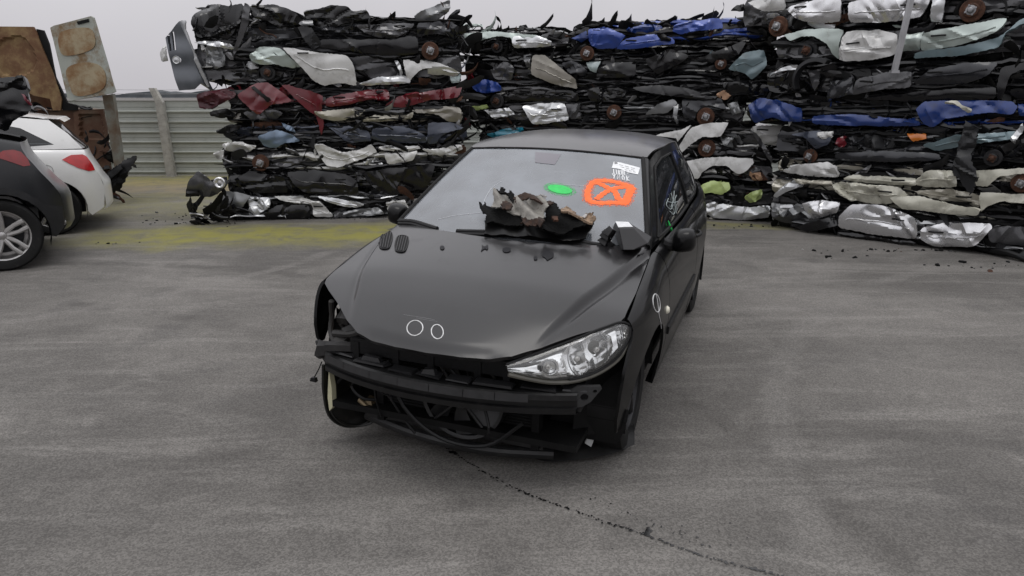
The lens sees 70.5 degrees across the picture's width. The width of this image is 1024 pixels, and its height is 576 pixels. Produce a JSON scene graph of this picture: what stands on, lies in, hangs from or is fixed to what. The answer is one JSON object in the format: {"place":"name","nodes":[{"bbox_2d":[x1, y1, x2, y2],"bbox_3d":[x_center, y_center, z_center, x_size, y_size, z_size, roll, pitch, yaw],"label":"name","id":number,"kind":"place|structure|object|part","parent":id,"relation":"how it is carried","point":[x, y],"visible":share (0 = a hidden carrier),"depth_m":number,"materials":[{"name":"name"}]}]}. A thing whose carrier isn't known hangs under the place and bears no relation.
{"place":"outdoors","nodes":[
{"label":"outdoors","id":0,"kind":"place"},
{"bbox_2d":[64,90,208,97],"bbox_3d":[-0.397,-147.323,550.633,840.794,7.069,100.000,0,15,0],"label":"hills","id":1,"kind":"structure","parent":0,"point":[169,94],"depth_m":503.76,"materials":[{"name":"grey"}]},
{"bbox_2d":[0,0,783,94],"label":"sky","id":2,"kind":"structure","parent":0,"point":[133,33],"materials":[{"name":"white"}]},
{"bbox_2d":[0,98,1023,575],"bbox_3d":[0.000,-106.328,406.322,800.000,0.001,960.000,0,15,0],"label":"ground","id":3,"kind":"structure","parent":0,"point":[804,410],"depth_m":3.69,"materials":[{"name":"concrete"}]},
{"bbox_2d":[0,75,74,270],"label":"dark crossover","id":4,"kind":"object","parent":3,"relation":"on","point":[33,186],"visible":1,"depth_m":7.11,"materials":[{"name":"grey paint"}]},
{"bbox_2d":[0,112,112,233],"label":"white hatchback","id":5,"kind":"object","parent":3,"relation":"on","point":[62,151],"visible":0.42,"depth_m":8.88,"materials":[{"name":"paint"}]},
{"bbox_3d":[-6.535,-1.705,8.191,2.290,0.340,0.135,-8,17,-29],"label":"side window","id":6,"kind":"part","parent":5,"relation":"part of","materials":[{"name":"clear glass"}]},
{"bbox_3d":[-5.748,-2.024,9.408,0.370,0.350,1.261,-8,17,-29],"label":"rear window","id":7,"kind":"part","parent":5,"relation":"part of","materials":[{"name":"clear glass"}]},
{"bbox_2d":[31,94,136,202],"bbox_3d":[-7.899,-2.212,11.754,4.034,1.804,1.499,0,15,0],"label":"rusty cab","id":8,"kind":"object","parent":3,"relation":"on","point":[94,129],"visible":0.41,"depth_m":11.17,"materials":[{"name":"metal"}]},
{"bbox_2d":[0,16,116,118],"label":"van wreck","id":9,"kind":"object","parent":8,"relation":"on","point":[26,52],"visible":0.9,"depth_m":10.70,"materials":[{"name":"metal"}]},
{"bbox_2d":[50,16,116,100],"bbox_3d":[-6.270,-3.346,10.595,0.860,1.178,0.068,1,15,5],"label":"rear door","id":10,"kind":"structure","parent":9,"relation":"in","point":[82,59],"depth_m":10.58,"materials":[{"name":"metal"}]},
{"bbox_2d":[106,156,136,192],"bbox_3d":[-5.686,-1.640,10.518,0.512,0.551,0.188,0,15,0],"label":"torn bumper","id":11,"kind":"object","parent":8,"relation":"attached to","point":[117,175],"visible":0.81,"depth_m":10.48,"materials":[{"name":"black plastic"}]},
{"bbox_2d":[186,171,253,224],"bbox_3d":[-3.891,-1.096,9.614,0.824,0.918,0.364,-2,15,-7],"label":"front corner scrap","id":12,"kind":"object","parent":3,"relation":"on","point":[202,185],"visible":0.93,"depth_m":9.50,"materials":[{"name":"black plastic"}]},
{"bbox_2d":[222,188,418,219],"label":"crushed car","id":13,"kind":"object","parent":3,"relation":"on","point":[293,205],"visible":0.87,"depth_m":9.98,"materials":[{"name":"metal"}]},
{"bbox_3d":[-2.859,-1.119,9.958,0.758,0.308,0.111,-1,15,-3],"label":"door","id":14,"kind":"part","parent":13,"relation":"part of","materials":[{"name":"silver metal"}]},
{"bbox_2d":[228,145,444,201],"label":"crushed car","id":15,"kind":"object","parent":13,"relation":"on","point":[408,181],"visible":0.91,"depth_m":9.94,"materials":[{"name":"metal"}]},
{"bbox_3d":[-2.576,-1.442,9.903,0.933,0.347,0.094,-2,15,-6],"label":"door","id":16,"kind":"part","parent":15,"relation":"part of","materials":[{"name":"black plastic"}]},
{"bbox_2d":[213,123,465,180],"bbox_3d":[-2.386,-2.005,10.603,3.521,0.969,1.764,-3,15,-9],"label":"crushed car","id":17,"kind":"object","parent":15,"relation":"on","point":[255,157],"visible":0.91,"depth_m":9.85,"materials":[{"name":"metal"}]},
{"bbox_3d":[-2.251,-1.796,9.843,0.821,0.327,0.109,-2,15,-7],"label":"door","id":18,"kind":"part","parent":17,"relation":"part of","materials":[{"name":"white metal"}]},
{"bbox_2d":[216,105,478,154],"bbox_3d":[-2.281,-2.264,10.532,3.500,0.838,1.702,-2,15,-7],"label":"crushed car","id":19,"kind":"object","parent":17,"relation":"on","point":[360,133],"visible":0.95,"depth_m":9.81,"materials":[{"name":"metal"}]},
{"bbox_2d":[209,100,477,133],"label":"crushed car","id":20,"kind":"object","parent":19,"relation":"on","point":[441,112],"visible":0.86,"depth_m":9.76,"materials":[{"name":"metal"}]},
{"bbox_2d":[196,70,485,133],"bbox_3d":[-2.330,-2.743,10.383,3.801,0.995,1.737,-2,15,-8],"label":"crushed car","id":21,"kind":"object","parent":20,"relation":"on","point":[258,97],"visible":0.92,"depth_m":9.64,"materials":[{"name":"metal"}]},
{"bbox_3d":[-2.753,-2.365,9.634,0.518,0.649,0.167,0,15,0],"label":"door","id":22,"kind":"part","parent":21,"relation":"part of","materials":[{"name":"red metal"}]},
{"bbox_2d":[194,32,481,90],"bbox_3d":[-2.359,-3.200,10.254,3.785,0.878,1.744,-2,15,-7],"label":"crushed car","id":23,"kind":"object","parent":21,"relation":"on","point":[319,65],"visible":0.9,"depth_m":9.53,"materials":[{"name":"metal"}]},
{"bbox_2d":[160,20,212,90],"bbox_3d":[-4.156,-2.958,9.253,0.602,0.862,0.249,-8,17,-28],"label":"bumper cover","id":24,"kind":"object","parent":23,"relation":"hanging from","point":[189,72],"visible":1,"depth_m":9.20,"materials":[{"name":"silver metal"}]},
{"bbox_3d":[-2.504,-2.889,9.472,0.907,0.469,0.128,-2,15,-8],"label":"door","id":25,"kind":"part","parent":23,"relation":"part of","materials":[{"name":"white metal"}]},
{"bbox_2d":[191,0,472,67],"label":"crushed car","id":26,"kind":"object","parent":23,"relation":"on","point":[337,27],"visible":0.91,"depth_m":9.44,"materials":[{"name":"metal"}]},
{"bbox_3d":[-1.660,-3.380,9.516,0.740,0.207,0.132,-1,15,-5],"label":"door","id":27,"kind":"part","parent":26,"relation":"part of","materials":[{"name":"black plastic"}]},
{"bbox_3d":[-2.058,-2.530,9.656,0.842,0.227,0.169,-3,15,-11],"label":"rear door","id":28,"kind":"part","parent":21,"relation":"part of","materials":[{"name":"red metal"}]},
{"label":"door","id":29,"kind":"part","parent":20,"relation":"part of","materials":[{"name":"beige metal"}]},
{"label":"door","id":30,"kind":"part","parent":19,"relation":"part of","materials":[{"name":"metal"}]},
{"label":"rear door","id":31,"kind":"part","parent":19,"relation":"part of","materials":[{"name":"metal"}]},
{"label":"rear door","id":32,"kind":"part","parent":17,"relation":"part of","materials":[{"name":"white metal"}]},
{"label":"rear door","id":33,"kind":"part","parent":13,"relation":"part of","materials":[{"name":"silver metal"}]},
{"bbox_2d":[66,88,786,176],"bbox_3d":[-0.018,-3.234,15.108,28.325,1.800,0.180,0,15,0],"label":"metal fence","id":34,"kind":"object","parent":3,"relation":"on","point":[160,135],"visible":0.09,"depth_m":15.18,"materials":[{"name":"metal"}]},
{"bbox_2d":[310,129,706,461],"bbox_3d":[0.305,-0.270,4.694,1.823,1.408,3.857,7,17,19],"label":"wrecked car","id":35,"kind":"object","parent":3,"relation":"on","point":[451,318],"visible":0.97,"depth_m":3.33,"materials":[{"name":"black paint"}]},
{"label":"door","id":36,"kind":"part","parent":35,"relation":"part of","materials":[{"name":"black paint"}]},
{"bbox_3d":[-0.341,-0.726,4.703,0.149,0.358,1.055,7,17,19],"label":"door window","id":37,"kind":"part","parent":35,"relation":"part of","materials":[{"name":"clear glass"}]},
{"bbox_3d":[0.017,-1.000,5.637,0.150,0.320,0.860,7,17,19],"label":"quarter window","id":38,"kind":"part","parent":35,"relation":"part of","materials":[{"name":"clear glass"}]},
{"bbox_2d":[479,187,595,241],"bbox_3d":[0.095,-0.374,3.684,0.660,0.235,0.247,7,16,24],"label":"burnt bumper scrap","id":39,"kind":"object","parent":35,"relation":"on","point":[509,214],"visible":1,"depth_m":3.66,"materials":[{"name":"plastic"}]},
{"bbox_3d":[0.874,-1.112,6.063,1.240,0.380,0.310,7,17,19],"label":"rear window","id":40,"kind":"part","parent":35,"relation":"part of","materials":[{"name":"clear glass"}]},
{"bbox_2d":[597,221,650,249],"bbox_3d":[0.550,-0.266,3.721,0.259,0.195,0.530,0,15,0],"label":"plastic box","id":41,"kind":"object","parent":35,"relation":"on","point":[625,235],"visible":0.89,"depth_m":3.51,"materials":[{"name":"black plastic"}]},
{"bbox_3d":[0.908,-0.544,4.285,0.159,0.419,1.055,7,17,19],"label":"door window","id":42,"kind":"part","parent":35,"relation":"part of","materials":[{"name":"glass"}]},
{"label":"door","id":43,"kind":"part","parent":35,"relation":"part of","materials":[{"name":"black paint"}]},
{"bbox_3d":[1.252,-0.848,5.218,0.134,0.324,0.859,5,16,18],"label":"quarter window","id":44,"kind":"part","parent":35,"relation":"part of","materials":[{"name":"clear glass"}]},
{"bbox_2d":[96,211,1009,271],"bbox_3d":[0.259,-0.661,8.889,11.335,0.027,2.583,2,15,8],"label":"debris","id":45,"kind":"object","parent":3,"relation":"on","point":[936,264],"visible":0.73,"depth_m":7.98,"materials":[{"name":"metal"}]},
{"bbox_2d":[446,448,783,575],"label":"oil drips","id":46,"kind":"object","parent":3,"relation":"on","point":[647,531],"visible":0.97,"depth_m":2.85,"materials":[{"name":"black liquid"}]},
{"bbox_2d":[707,204,772,220],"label":"crushed car","id":47,"kind":"object","parent":3,"relation":"on","point":[734,212],"visible":0.19,"depth_m":9.83,"materials":[{"name":"metal"}]},
{"bbox_2d":[699,179,775,209],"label":"crushed car","id":48,"kind":"object","parent":47,"relation":"on","point":[716,193],"visible":0.18,"depth_m":9.82,"materials":[{"name":"metal"}]},
{"bbox_2d":[684,154,773,191],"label":"crushed car","id":49,"kind":"object","parent":48,"relation":"on","point":[738,171],"visible":0.28,"depth_m":9.79,"materials":[{"name":"metal"}]},
{"bbox_2d":[479,115,787,168],"bbox_3d":[1.845,-2.268,10.701,4.476,0.942,1.735,4,15,15],"label":"crushed car","id":50,"kind":"object","parent":49,"relation":"on","point":[757,141],"visible":0.46,"depth_m":9.74,"materials":[{"name":"metal"}]},
{"bbox_2d":[465,90,756,144],"bbox_3d":[1.462,-2.622,10.709,4.262,0.956,1.747,4,15,15],"label":"crushed car","id":51,"kind":"object","parent":50,"relation":"on","point":[692,112],"visible":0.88,"depth_m":9.99,"materials":[{"name":"metal"}]},
{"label":"door","id":52,"kind":"part","parent":51,"relation":"part of","materials":[{"name":"silver metal"}]},
{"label":"rear door","id":53,"kind":"part","parent":51,"relation":"part of","materials":[{"name":"grey metal"}]},
{"bbox_2d":[464,70,770,107],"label":"crushed car","id":54,"kind":"object","parent":51,"relation":"on","point":[495,92],"visible":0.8,"depth_m":9.91,"materials":[{"name":"metal"}]},
{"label":"door","id":55,"kind":"part","parent":54,"relation":"part of","materials":[{"name":"black plastic"}]},
{"bbox_2d":[464,38,784,88],"bbox_3d":[1.704,-3.184,10.495,4.699,0.947,1.733,4,15,15],"label":"crushed car","id":56,"kind":"object","parent":54,"relation":"on","point":[560,68],"visible":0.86,"depth_m":9.79,"materials":[{"name":"metal"}]},
{"bbox_2d":[459,14,580,55],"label":"crushed car","id":57,"kind":"object","parent":56,"relation":"on","point":[541,38],"visible":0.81,"depth_m":10.09,"materials":[{"name":"metal"}]},
{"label":"door","id":58,"kind":"part","parent":57,"relation":"part of","materials":[{"name":"silver metal"}]},
{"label":"door","id":59,"kind":"part","parent":56,"relation":"part of","materials":[{"name":"metal"}]},
{"bbox_3d":[1.108,-3.018,9.889,0.201,0.150,0.071,2,15,9],"label":"window glass","id":60,"kind":"part","parent":56,"relation":"part of","materials":[{"name":"glass"}]},
{"bbox_2d":[567,0,776,73],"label":"crushed car","id":61,"kind":"object","parent":56,"relation":"on","point":[712,30],"visible":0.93,"depth_m":9.57,"materials":[{"name":"metal"}]},
{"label":"door","id":62,"kind":"part","parent":61,"relation":"part of","materials":[{"name":"blue metal"}]},
{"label":"rear door","id":63,"kind":"part","parent":56,"relation":"part of","materials":[{"name":"metal"}]},
{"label":"door","id":64,"kind":"part","parent":50,"relation":"part of","materials":[{"name":"grey metal"}]},
{"bbox_2d":[768,185,1023,252],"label":"crushed car","id":65,"kind":"object","parent":3,"relation":"on","point":[866,221],"visible":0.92,"depth_m":8.29,"materials":[{"name":"metal"}]},
{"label":"door","id":66,"kind":"part","parent":65,"relation":"part of","materials":[{"name":"silver metal"}]},
{"bbox_2d":[771,165,1023,226],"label":"crushed car","id":67,"kind":"object","parent":65,"relation":"on","point":[953,202],"visible":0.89,"depth_m":8.16,"materials":[{"name":"metal"}]},
{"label":"front door","id":68,"kind":"part","parent":67,"relation":"part of","materials":[{"name":"beige metal"}]},
{"bbox_2d":[778,148,1023,203],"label":"crushed car","id":69,"kind":"object","parent":67,"relation":"on","point":[1003,179],"visible":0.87,"depth_m":8.20,"materials":[{"name":"metal"}]},
{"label":"front door","id":70,"kind":"part","parent":69,"relation":"part of","materials":[{"name":"beige metal"}]},
{"bbox_2d":[774,102,1023,169],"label":"crushed car","id":71,"kind":"object","parent":69,"relation":"on","point":[995,148],"visible":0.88,"depth_m":8.17,"materials":[{"name":"metal"}]},
{"bbox_2d":[745,87,1023,133],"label":"crushed car","id":72,"kind":"object","parent":71,"relation":"on","point":[860,112],"visible":0.92,"depth_m":8.17,"materials":[{"name":"metal"}]},
{"bbox_2d":[767,54,1023,123],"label":"crushed car","id":73,"kind":"object","parent":72,"relation":"on","point":[929,79],"visible":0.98,"depth_m":7.97,"materials":[{"name":"metal"}]},
{"bbox_2d":[792,57,831,89],"bbox_3d":[3.537,-2.531,8.563,0.390,0.360,0.160,14,20,42],"label":"arch trim piece","id":74,"kind":"object","parent":73,"relation":"attached to","point":[802,66],"visible":1,"depth_m":8.59,"materials":[{"name":"grey plastic"}]},
{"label":"front door","id":75,"kind":"part","parent":73,"relation":"part of","materials":[{"name":"black plastic"}]},
{"bbox_2d":[771,14,1023,71],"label":"crushed car","id":76,"kind":"object","parent":73,"relation":"on","point":[988,39],"visible":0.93,"depth_m":7.83,"materials":[{"name":"metal"}]},
{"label":"front door","id":77,"kind":"part","parent":76,"relation":"part of","materials":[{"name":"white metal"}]},
{"bbox_2d":[731,0,1023,40],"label":"crushed car","id":78,"kind":"object","parent":76,"relation":"on","point":[777,18],"visible":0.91,"depth_m":8.16,"materials":[{"name":"metal"}]},
{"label":"front door","id":79,"kind":"part","parent":78,"relation":"part of","materials":[{"name":"silver metal"}]},
{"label":"rear door","id":80,"kind":"part","parent":78,"relation":"part of","materials":[{"name":"silver metal"}]},
{"bbox_2d":[889,0,913,72],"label":"metal pole","id":81,"kind":"object","parent":76,"relation":"on","point":[902,35],"visible":1,"depth_m":7.69,"materials":[{"name":"grey metal"}]},
{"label":"rear door","id":82,"kind":"part","parent":76,"relation":"part of","materials":[{"name":"silver metal"}]},
{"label":"rear door","id":83,"kind":"part","parent":73,"relation":"part of","materials":[{"name":"black plastic"}]},
{"bbox_2d":[952,120,978,194],"bbox_3d":[4.735,-1.347,7.530,0.247,0.769,0.162,8,17,29],"label":"plastic liner","id":84,"kind":"object","parent":71,"relation":"hanging from","point":[964,170],"visible":1,"depth_m":7.53,"materials":[{"name":"black plastic"}]},
{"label":"rear door","id":85,"kind":"part","parent":71,"relation":"part of","materials":[{"name":"metal"}]},
{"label":"rear door","id":86,"kind":"part","parent":69,"relation":"part of","materials":[{"name":"metal"}]},
{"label":"rear door","id":87,"kind":"part","parent":67,"relation":"part of","materials":[{"name":"beige metal"}]},
{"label":"rear door","id":88,"kind":"part","parent":65,"relation":"part of","materials":[{"name":"silver metal"}]},
{"bbox_2d":[966,242,1023,261],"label":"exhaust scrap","id":89,"kind":"object","parent":3,"relation":"on","point":[999,249],"visible":0.34,"depth_m":7.61,"materials":[{"name":"black metal"}]}
]}

